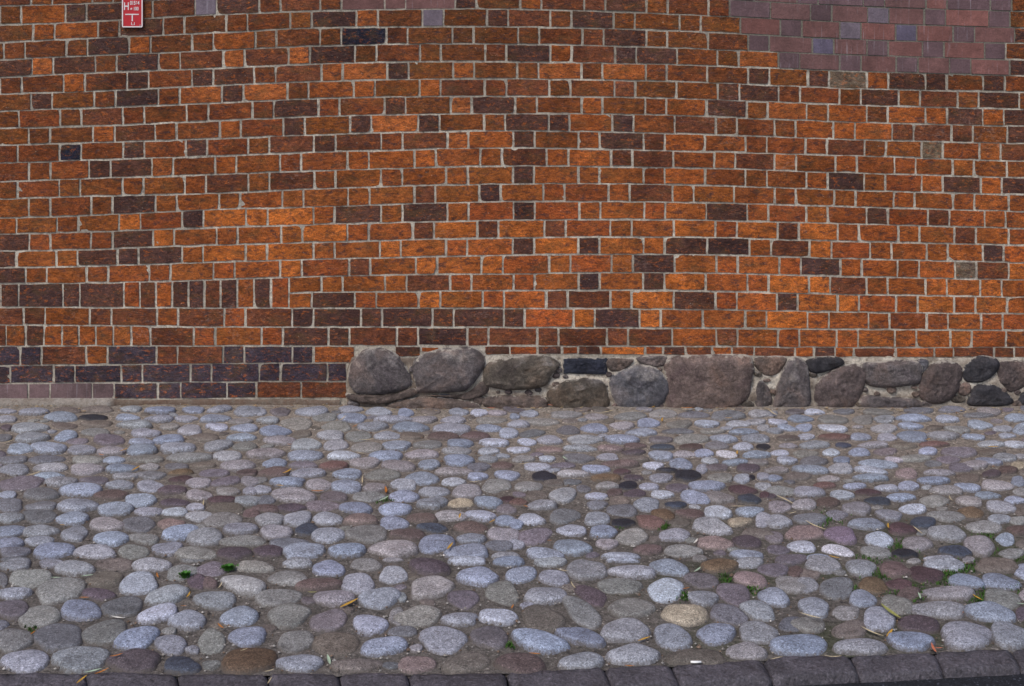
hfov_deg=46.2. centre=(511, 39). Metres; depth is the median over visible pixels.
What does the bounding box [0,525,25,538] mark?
cobblestone
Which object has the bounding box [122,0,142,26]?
hydrant sign
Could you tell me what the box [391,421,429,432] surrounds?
cobblestone
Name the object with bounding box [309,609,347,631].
cobblestone
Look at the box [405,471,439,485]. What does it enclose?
cobblestone
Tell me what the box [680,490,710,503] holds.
cobblestone
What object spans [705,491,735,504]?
cobblestone
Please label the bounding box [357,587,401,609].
cobblestone
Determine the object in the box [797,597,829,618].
cobblestone
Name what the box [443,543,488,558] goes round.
cobblestone
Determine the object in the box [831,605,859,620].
cobblestone
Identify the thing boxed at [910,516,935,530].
cobblestone
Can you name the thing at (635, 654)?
cobblestone
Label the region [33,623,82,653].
cobblestone
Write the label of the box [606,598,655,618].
cobblestone
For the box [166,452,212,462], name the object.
cobblestone
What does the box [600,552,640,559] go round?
cobblestone
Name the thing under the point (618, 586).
cobblestone
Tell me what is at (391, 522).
cobblestone
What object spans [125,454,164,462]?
cobblestone
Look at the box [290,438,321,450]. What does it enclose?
cobblestone
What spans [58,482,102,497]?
cobblestone
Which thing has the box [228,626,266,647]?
cobblestone
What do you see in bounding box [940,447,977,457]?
cobblestone
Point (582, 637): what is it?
cobblestone
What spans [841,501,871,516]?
cobblestone
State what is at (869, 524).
cobblestone
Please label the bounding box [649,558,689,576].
cobblestone
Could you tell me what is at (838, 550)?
cobblestone
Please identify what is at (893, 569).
cobblestone
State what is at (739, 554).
cobblestone
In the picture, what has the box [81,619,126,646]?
cobblestone
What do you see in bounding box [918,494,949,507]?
cobblestone
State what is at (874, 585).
cobblestone
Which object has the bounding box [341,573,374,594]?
cobblestone
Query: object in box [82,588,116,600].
cobblestone
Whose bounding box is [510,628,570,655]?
cobblestone
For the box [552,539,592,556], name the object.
cobblestone
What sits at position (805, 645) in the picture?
cobblestone
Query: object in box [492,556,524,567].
cobblestone
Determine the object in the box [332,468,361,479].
cobblestone
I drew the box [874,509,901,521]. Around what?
cobblestone
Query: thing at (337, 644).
cobblestone
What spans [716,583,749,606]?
cobblestone
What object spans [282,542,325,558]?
cobblestone
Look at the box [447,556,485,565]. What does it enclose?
cobblestone
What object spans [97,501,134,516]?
cobblestone
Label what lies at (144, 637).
cobblestone
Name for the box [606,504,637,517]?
cobblestone
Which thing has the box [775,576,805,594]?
cobblestone
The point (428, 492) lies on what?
cobblestone
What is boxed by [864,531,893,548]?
cobblestone
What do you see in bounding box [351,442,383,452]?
cobblestone
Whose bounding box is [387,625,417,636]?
cobblestone
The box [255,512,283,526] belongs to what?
cobblestone
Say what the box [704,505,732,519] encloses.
cobblestone
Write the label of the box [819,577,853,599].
cobblestone
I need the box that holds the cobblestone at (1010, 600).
[984,588,1021,609]
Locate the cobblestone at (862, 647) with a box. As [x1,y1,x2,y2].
[832,638,888,658]
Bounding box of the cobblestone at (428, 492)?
[418,486,450,497]
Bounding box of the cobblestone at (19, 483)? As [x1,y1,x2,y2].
[0,475,44,491]
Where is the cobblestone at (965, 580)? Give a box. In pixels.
[947,573,985,590]
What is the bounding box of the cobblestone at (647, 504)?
[633,497,658,512]
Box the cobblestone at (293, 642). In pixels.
[277,630,314,653]
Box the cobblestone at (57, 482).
[43,476,77,487]
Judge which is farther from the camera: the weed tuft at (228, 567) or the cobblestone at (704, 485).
the cobblestone at (704, 485)
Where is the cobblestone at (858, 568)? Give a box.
[845,559,876,577]
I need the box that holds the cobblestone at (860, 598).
[849,589,876,607]
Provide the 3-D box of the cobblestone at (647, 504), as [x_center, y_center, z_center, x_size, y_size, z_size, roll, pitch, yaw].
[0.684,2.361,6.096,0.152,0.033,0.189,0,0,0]
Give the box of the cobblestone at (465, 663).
[441,652,490,673]
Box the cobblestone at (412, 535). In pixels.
[388,528,425,541]
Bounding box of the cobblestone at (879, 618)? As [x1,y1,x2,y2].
[863,606,895,632]
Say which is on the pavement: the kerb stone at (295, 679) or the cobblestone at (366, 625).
the cobblestone at (366, 625)
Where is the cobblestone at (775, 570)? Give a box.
[757,563,788,577]
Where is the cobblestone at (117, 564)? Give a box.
[94,558,132,571]
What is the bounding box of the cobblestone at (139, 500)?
[125,493,156,507]
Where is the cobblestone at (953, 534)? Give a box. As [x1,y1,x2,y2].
[926,525,966,543]
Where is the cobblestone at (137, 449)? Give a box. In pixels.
[126,444,157,455]
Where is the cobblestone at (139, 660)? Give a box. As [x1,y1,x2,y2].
[105,648,161,673]
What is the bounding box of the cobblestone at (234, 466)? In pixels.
[219,460,255,472]
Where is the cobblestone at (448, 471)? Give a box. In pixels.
[434,467,473,476]
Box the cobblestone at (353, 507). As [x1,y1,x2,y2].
[339,502,372,513]
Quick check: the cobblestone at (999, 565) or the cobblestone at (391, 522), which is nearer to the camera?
the cobblestone at (999, 565)
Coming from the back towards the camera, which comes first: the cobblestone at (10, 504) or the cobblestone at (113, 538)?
the cobblestone at (10, 504)
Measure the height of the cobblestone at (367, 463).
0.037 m
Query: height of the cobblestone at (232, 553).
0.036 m
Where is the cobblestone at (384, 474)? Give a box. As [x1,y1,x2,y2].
[365,468,401,479]
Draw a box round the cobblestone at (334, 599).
[313,590,356,607]
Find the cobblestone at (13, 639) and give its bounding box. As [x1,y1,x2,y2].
[0,628,33,653]
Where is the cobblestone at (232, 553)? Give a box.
[216,547,252,560]
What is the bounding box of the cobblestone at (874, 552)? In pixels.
[860,546,891,559]
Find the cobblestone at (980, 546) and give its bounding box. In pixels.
[963,535,994,557]
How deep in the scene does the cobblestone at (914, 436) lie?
7.11 m
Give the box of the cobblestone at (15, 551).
[0,547,31,557]
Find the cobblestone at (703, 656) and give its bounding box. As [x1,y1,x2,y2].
[665,649,726,667]
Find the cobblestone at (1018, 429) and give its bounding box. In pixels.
[1012,422,1023,434]
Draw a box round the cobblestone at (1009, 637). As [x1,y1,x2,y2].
[990,621,1023,654]
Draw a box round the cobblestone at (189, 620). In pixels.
[166,609,206,631]
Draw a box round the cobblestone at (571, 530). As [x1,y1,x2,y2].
[556,524,586,536]
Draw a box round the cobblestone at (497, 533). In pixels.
[486,527,518,540]
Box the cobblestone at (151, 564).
[131,557,172,572]
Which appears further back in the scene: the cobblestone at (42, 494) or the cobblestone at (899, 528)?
the cobblestone at (42, 494)
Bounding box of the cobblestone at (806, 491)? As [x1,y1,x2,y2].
[793,486,825,497]
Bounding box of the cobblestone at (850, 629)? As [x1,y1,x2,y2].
[831,620,866,638]
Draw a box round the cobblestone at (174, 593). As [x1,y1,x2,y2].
[144,584,190,605]
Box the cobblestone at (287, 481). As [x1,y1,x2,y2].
[268,476,305,487]
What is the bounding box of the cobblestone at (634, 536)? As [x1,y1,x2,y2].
[615,528,648,545]
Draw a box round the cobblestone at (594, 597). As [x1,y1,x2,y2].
[574,585,606,607]
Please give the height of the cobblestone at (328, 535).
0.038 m
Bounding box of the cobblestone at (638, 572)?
[607,565,656,579]
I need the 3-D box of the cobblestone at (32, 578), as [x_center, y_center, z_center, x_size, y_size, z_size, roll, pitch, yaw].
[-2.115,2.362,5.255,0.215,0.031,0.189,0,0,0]
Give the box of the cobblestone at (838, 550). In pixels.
[821,544,854,556]
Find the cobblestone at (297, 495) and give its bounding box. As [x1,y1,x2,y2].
[271,487,317,503]
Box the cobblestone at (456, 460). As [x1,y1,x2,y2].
[443,454,474,466]
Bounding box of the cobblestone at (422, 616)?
[393,605,441,627]
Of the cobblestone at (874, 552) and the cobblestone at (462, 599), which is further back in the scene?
the cobblestone at (874, 552)
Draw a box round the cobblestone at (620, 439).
[604,434,639,444]
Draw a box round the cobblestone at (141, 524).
[122,516,155,532]
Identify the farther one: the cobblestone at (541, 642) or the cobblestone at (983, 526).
the cobblestone at (983, 526)
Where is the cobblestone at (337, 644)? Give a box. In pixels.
[312,632,359,657]
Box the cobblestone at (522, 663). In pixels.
[493,652,546,676]
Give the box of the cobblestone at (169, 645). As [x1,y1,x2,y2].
[154,635,186,656]
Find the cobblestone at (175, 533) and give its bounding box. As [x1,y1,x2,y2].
[161,524,197,541]
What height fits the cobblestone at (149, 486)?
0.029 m
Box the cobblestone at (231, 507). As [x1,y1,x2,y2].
[207,502,244,512]
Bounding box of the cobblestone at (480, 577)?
[455,566,499,587]
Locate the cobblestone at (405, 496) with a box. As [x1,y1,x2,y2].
[389,489,419,502]
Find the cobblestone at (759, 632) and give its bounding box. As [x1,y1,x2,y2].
[738,621,778,644]
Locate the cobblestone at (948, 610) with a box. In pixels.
[912,601,964,619]
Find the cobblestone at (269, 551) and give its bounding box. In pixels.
[253,545,282,556]
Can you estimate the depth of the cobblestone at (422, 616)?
4.90 m
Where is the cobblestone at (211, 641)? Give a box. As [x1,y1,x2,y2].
[197,628,225,654]
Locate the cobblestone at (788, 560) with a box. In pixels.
[774,554,806,566]
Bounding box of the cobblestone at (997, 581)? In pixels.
[982,573,1021,590]
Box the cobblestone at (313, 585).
[294,578,342,592]
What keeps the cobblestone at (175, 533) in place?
on the pavement
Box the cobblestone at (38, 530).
[22,524,60,536]
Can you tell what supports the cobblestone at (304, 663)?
on the pavement
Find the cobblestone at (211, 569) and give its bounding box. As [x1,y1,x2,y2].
[197,561,226,576]
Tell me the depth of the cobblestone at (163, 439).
7.05 m
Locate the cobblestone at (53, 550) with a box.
[32,542,75,559]
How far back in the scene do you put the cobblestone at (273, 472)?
6.51 m
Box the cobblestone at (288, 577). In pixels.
[267,570,307,585]
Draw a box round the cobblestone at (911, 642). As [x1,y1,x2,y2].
[886,631,935,652]
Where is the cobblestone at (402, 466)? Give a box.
[381,460,415,471]
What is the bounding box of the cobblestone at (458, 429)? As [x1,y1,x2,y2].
[432,423,471,435]
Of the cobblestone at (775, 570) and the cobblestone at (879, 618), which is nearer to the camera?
the cobblestone at (879, 618)
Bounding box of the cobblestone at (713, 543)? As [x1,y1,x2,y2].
[696,536,734,550]
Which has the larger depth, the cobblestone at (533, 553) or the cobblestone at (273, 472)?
the cobblestone at (273, 472)
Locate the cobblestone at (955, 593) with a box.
[920,586,975,601]
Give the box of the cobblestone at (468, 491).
[452,484,481,498]
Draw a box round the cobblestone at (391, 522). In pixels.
[380,516,409,529]
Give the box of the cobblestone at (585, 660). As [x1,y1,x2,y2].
[557,652,604,669]
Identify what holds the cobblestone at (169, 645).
on the pavement
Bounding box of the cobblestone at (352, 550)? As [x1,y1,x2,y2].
[327,543,366,558]
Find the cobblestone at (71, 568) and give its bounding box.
[54,560,95,576]
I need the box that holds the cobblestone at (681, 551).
[663,544,703,557]
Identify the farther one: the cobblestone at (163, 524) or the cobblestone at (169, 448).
the cobblestone at (169, 448)
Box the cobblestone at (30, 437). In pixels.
[14,432,50,443]
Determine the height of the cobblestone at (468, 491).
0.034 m
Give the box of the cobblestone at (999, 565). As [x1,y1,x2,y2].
[974,557,1018,573]
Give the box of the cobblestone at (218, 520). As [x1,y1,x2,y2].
[202,512,242,527]
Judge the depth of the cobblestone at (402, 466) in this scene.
6.62 m
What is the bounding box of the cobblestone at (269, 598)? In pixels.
[254,589,302,607]
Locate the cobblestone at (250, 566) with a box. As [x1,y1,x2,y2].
[235,560,274,572]
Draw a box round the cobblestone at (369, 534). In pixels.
[344,524,386,543]
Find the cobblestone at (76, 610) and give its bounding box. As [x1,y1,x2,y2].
[60,599,101,621]
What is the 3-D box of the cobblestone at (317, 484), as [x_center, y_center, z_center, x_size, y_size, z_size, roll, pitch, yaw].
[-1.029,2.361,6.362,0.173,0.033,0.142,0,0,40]
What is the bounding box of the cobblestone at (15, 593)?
[0,587,32,599]
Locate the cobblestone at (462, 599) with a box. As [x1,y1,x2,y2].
[446,590,479,609]
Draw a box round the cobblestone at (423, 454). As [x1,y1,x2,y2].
[404,449,438,458]
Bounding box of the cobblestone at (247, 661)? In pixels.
[220,648,277,674]
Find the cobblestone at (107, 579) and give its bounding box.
[85,571,123,588]
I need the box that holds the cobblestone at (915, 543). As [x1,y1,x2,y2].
[901,536,933,551]
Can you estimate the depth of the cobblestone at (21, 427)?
7.26 m
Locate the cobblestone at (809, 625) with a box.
[791,616,824,634]
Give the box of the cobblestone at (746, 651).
[725,642,767,663]
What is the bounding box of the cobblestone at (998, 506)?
[985,500,1016,513]
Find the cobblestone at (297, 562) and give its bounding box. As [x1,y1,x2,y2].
[282,557,312,568]
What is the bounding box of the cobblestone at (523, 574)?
[505,566,536,583]
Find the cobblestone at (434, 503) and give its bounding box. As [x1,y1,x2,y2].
[415,497,448,509]
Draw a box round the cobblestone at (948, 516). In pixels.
[925,511,965,522]
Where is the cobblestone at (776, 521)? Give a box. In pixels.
[766,514,792,528]
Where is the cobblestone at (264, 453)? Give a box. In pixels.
[245,448,286,458]
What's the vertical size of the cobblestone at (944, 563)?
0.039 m
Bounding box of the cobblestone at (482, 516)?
[465,510,496,522]
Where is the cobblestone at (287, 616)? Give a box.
[267,603,311,629]
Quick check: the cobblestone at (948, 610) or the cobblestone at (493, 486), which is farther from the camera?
the cobblestone at (493, 486)
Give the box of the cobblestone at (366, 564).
[350,558,382,571]
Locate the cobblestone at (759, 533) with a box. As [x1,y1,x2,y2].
[741,528,774,539]
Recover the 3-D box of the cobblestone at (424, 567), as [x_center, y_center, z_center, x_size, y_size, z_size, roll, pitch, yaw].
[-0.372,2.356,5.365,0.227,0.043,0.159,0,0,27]
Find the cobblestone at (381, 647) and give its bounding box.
[360,636,408,657]
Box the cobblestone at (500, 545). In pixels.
[485,540,512,551]
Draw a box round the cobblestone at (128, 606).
[100,596,142,617]
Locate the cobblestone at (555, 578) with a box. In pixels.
[538,570,569,586]
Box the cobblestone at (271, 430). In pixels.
[259,425,292,436]
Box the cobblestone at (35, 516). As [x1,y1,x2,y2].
[22,509,57,523]
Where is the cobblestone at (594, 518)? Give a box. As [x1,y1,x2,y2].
[584,511,609,525]
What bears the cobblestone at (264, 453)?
on the pavement
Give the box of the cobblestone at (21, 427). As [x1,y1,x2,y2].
[11,422,49,433]
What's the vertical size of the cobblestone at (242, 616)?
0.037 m
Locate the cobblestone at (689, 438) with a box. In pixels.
[673,433,709,444]
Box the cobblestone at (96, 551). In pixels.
[73,544,115,559]
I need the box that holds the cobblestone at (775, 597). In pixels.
[757,587,789,607]
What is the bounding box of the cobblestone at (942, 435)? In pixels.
[926,431,959,440]
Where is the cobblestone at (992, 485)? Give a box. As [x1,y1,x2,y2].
[981,479,1014,490]
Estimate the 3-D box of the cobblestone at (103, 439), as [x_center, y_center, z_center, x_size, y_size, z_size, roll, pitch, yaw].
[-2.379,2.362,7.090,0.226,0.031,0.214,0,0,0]
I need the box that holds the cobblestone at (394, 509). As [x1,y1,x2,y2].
[378,502,412,515]
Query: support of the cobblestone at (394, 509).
on the pavement
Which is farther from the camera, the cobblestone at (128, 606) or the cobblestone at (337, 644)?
the cobblestone at (128, 606)
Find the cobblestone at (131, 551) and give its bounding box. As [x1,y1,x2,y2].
[117,544,149,559]
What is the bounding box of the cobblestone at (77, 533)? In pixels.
[60,525,88,542]
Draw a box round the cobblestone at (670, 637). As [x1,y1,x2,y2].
[653,623,692,651]
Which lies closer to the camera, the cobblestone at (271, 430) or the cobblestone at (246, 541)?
the cobblestone at (246, 541)
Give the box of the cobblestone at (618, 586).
[596,578,643,593]
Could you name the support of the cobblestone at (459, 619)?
on the pavement
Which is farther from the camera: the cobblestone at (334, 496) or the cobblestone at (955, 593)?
the cobblestone at (334, 496)
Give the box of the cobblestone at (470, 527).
[453,521,487,533]
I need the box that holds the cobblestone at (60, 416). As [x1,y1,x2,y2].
[43,411,77,421]
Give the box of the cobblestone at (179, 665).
[163,656,201,677]
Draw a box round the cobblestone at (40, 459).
[27,455,66,463]
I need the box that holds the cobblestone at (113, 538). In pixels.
[93,531,128,546]
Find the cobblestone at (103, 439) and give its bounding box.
[93,433,125,445]
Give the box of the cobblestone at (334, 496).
[319,491,347,501]
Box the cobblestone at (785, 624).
[778,616,799,631]
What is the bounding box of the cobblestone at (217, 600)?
[192,591,236,610]
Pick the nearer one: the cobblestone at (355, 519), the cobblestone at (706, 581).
the cobblestone at (706, 581)
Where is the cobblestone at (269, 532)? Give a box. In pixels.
[259,524,293,540]
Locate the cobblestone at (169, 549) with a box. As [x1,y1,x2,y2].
[151,542,182,556]
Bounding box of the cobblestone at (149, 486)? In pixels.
[137,480,163,492]
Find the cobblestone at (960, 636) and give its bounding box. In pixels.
[940,621,991,651]
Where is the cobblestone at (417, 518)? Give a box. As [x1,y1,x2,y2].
[406,513,437,523]
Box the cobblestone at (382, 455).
[368,450,402,462]
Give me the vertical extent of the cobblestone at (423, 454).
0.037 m
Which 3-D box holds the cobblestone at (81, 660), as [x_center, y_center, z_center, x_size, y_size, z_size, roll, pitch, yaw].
[-1.651,2.359,4.565,0.238,0.037,0.199,0,0,0]
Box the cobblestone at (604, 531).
[589,525,617,538]
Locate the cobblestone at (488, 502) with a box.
[473,496,502,509]
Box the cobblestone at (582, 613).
[562,595,601,629]
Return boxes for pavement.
[0,404,1023,676]
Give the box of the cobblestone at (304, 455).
[287,450,323,460]
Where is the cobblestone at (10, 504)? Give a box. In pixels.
[0,498,22,512]
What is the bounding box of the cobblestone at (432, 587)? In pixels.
[410,575,454,600]
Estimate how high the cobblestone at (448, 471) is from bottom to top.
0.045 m
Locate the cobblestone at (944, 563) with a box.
[923,557,965,571]
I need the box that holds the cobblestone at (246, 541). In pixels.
[219,535,266,546]
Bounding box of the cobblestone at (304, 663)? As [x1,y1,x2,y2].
[275,654,324,672]
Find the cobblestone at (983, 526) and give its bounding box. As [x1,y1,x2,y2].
[965,520,1002,532]
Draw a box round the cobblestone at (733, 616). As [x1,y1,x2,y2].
[709,603,748,626]
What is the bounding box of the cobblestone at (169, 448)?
[159,442,196,454]
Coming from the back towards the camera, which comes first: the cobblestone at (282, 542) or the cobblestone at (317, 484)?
the cobblestone at (317, 484)
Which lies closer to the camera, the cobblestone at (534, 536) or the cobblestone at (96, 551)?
the cobblestone at (96, 551)
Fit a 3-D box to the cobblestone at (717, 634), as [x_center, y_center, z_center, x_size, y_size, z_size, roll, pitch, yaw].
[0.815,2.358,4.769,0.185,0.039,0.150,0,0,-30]
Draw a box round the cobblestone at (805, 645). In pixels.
[768,634,827,656]
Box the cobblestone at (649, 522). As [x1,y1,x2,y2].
[636,515,665,530]
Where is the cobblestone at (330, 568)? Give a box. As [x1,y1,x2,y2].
[312,560,344,576]
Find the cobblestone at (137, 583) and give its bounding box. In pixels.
[118,571,157,595]
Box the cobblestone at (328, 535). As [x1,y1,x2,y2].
[311,527,344,543]
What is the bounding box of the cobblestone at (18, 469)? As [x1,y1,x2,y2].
[0,463,29,476]
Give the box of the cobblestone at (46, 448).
[30,441,67,454]
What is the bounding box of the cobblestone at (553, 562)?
[533,556,566,567]
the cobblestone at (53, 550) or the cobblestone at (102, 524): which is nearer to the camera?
the cobblestone at (53, 550)
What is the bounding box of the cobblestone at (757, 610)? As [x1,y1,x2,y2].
[738,600,774,621]
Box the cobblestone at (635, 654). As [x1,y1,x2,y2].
[604,643,660,665]
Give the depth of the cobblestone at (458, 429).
7.23 m
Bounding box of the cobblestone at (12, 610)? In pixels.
[0,600,28,621]
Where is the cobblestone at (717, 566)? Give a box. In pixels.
[700,558,738,573]
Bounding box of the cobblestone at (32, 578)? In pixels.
[9,569,52,588]
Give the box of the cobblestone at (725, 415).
[711,410,745,420]
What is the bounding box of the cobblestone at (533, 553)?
[525,547,564,559]
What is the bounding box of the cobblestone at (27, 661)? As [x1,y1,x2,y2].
[0,649,49,673]
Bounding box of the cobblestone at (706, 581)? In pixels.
[683,572,718,589]
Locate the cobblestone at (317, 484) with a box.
[305,478,330,491]
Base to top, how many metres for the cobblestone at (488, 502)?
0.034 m
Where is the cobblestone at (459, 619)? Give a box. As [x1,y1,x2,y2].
[440,612,477,627]
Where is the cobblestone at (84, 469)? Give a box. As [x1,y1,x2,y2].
[70,463,104,475]
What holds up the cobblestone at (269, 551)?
on the pavement
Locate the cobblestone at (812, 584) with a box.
[797,577,818,593]
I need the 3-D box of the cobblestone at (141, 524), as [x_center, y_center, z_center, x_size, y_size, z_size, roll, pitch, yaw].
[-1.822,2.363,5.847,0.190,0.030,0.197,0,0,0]
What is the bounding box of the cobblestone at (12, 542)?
[0,537,24,548]
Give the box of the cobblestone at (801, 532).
[784,525,823,540]
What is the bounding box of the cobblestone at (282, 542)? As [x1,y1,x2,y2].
[269,538,308,548]
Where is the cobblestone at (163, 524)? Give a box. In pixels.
[157,518,185,529]
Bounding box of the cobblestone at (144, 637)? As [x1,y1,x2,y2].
[112,626,160,650]
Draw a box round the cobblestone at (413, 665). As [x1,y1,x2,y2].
[398,656,436,678]
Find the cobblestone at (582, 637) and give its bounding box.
[554,627,606,648]
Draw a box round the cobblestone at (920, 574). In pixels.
[910,566,944,583]
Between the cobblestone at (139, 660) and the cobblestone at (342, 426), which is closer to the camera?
the cobblestone at (139, 660)
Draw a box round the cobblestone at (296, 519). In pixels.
[283,511,311,527]
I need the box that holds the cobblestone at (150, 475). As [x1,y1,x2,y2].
[136,471,166,479]
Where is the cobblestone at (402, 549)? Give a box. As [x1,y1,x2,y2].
[367,540,418,558]
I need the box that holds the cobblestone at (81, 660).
[50,646,110,675]
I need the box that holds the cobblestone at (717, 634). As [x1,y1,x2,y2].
[696,623,736,646]
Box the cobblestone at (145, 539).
[128,533,158,544]
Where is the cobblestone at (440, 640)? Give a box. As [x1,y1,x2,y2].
[418,626,467,655]
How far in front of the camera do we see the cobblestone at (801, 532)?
5.72 m
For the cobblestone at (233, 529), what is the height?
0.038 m
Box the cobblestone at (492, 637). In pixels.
[469,626,507,649]
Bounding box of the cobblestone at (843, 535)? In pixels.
[823,526,856,545]
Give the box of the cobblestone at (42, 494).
[22,487,59,500]
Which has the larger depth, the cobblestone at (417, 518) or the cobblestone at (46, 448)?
the cobblestone at (46, 448)
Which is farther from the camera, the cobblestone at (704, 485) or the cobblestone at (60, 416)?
the cobblestone at (60, 416)
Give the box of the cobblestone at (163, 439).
[153,434,184,444]
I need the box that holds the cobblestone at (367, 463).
[349,457,379,468]
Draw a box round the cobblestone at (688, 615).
[660,604,708,626]
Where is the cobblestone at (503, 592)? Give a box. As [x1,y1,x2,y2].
[485,580,518,606]
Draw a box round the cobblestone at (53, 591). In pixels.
[35,577,86,605]
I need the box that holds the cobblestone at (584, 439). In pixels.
[567,434,603,444]
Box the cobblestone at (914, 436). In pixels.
[896,431,927,442]
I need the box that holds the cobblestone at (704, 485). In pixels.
[688,480,725,491]
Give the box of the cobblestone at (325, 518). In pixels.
[312,511,342,525]
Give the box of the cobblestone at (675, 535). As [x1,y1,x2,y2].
[658,528,690,541]
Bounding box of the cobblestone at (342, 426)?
[321,421,351,431]
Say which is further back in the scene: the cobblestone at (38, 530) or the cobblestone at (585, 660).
the cobblestone at (38, 530)
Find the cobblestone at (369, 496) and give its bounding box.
[352,491,386,502]
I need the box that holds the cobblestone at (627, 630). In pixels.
[599,617,650,642]
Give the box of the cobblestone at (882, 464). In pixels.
[858,459,898,468]
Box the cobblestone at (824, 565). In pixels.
[803,555,841,574]
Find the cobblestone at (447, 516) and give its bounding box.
[435,510,467,521]
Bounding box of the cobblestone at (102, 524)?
[89,517,123,531]
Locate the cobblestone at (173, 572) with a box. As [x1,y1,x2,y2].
[167,564,196,581]
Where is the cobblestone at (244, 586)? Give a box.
[220,575,266,597]
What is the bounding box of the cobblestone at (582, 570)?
[565,559,607,580]
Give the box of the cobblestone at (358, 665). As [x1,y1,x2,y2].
[328,658,382,672]
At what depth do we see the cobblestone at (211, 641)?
4.70 m
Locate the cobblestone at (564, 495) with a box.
[548,487,576,503]
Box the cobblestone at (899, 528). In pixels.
[888,522,916,535]
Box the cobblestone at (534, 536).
[518,528,552,545]
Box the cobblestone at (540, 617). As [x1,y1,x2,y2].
[522,604,565,632]
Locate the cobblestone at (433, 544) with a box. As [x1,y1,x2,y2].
[418,534,455,554]
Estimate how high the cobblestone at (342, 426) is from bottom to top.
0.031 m
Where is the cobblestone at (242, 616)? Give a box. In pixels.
[219,606,259,626]
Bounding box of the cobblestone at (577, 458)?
[562,453,595,463]
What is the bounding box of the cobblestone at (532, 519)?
[518,513,545,525]
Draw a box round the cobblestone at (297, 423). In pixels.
[279,417,312,430]
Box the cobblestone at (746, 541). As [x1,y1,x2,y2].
[731,535,761,548]
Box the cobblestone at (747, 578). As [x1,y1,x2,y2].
[732,571,767,588]
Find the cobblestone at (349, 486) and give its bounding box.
[331,480,361,493]
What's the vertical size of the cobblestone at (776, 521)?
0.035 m
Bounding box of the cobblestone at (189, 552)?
[174,546,216,560]
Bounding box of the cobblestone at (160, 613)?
[136,602,177,624]
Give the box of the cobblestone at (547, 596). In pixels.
[523,587,566,605]
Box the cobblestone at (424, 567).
[408,558,450,576]
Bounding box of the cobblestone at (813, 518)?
[792,513,826,526]
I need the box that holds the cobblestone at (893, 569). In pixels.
[879,561,911,578]
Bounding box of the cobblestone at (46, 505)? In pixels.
[24,501,56,510]
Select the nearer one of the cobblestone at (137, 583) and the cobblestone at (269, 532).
the cobblestone at (137, 583)
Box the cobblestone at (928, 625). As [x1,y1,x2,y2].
[897,615,940,634]
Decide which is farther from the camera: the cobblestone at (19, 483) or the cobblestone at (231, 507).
the cobblestone at (19, 483)
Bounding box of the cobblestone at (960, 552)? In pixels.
[937,545,972,559]
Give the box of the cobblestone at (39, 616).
[18,605,61,629]
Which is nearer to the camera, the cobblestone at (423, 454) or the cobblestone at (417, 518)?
the cobblestone at (417, 518)
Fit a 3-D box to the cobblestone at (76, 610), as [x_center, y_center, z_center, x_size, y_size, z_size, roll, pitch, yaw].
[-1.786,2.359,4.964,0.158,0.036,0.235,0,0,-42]
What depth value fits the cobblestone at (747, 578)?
5.22 m
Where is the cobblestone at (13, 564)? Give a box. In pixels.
[0,558,30,571]
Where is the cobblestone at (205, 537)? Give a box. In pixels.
[186,527,222,546]
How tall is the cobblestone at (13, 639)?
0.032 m
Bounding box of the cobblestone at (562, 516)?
[549,508,580,524]
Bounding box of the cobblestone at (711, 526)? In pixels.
[692,517,732,535]
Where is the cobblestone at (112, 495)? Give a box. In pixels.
[93,489,128,500]
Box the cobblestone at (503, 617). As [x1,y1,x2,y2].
[478,609,518,626]
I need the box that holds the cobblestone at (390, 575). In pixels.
[379,566,407,584]
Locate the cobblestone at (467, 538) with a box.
[456,533,486,544]
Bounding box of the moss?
[24,492,1023,649]
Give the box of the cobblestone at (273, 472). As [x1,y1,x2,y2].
[257,466,289,478]
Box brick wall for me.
[0,0,1023,408]
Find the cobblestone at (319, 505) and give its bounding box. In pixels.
[305,500,339,511]
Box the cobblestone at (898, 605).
[881,594,912,614]
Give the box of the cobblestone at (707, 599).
[688,591,718,607]
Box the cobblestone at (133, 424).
[115,419,152,429]
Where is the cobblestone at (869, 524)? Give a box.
[847,518,885,530]
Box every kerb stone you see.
[0,672,86,685]
[86,672,177,685]
[178,674,267,685]
[268,673,339,685]
[339,673,408,685]
[409,673,506,685]
[506,667,610,685]
[605,665,678,685]
[672,660,771,685]
[764,656,858,685]
[851,653,942,682]
[935,650,1019,678]
[1013,649,1023,673]
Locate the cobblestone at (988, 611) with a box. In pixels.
[964,601,1016,623]
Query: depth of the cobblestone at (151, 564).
5.36 m
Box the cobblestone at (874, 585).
[857,576,888,594]
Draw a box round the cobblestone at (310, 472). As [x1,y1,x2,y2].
[289,468,326,477]
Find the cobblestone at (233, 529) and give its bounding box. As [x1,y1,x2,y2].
[222,523,258,535]
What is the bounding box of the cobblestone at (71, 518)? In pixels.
[55,511,89,526]
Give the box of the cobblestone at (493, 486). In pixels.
[481,479,511,493]
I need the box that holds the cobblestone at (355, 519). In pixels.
[342,513,378,526]
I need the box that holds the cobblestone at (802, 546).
[786,540,815,552]
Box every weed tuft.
[178,570,193,578]
[219,563,238,570]
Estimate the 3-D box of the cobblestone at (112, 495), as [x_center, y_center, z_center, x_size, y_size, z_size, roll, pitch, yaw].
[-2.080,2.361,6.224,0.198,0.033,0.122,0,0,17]
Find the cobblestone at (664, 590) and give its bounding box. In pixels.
[647,577,684,603]
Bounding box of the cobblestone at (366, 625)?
[353,614,388,636]
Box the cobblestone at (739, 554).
[729,549,763,558]
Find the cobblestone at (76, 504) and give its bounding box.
[56,498,98,512]

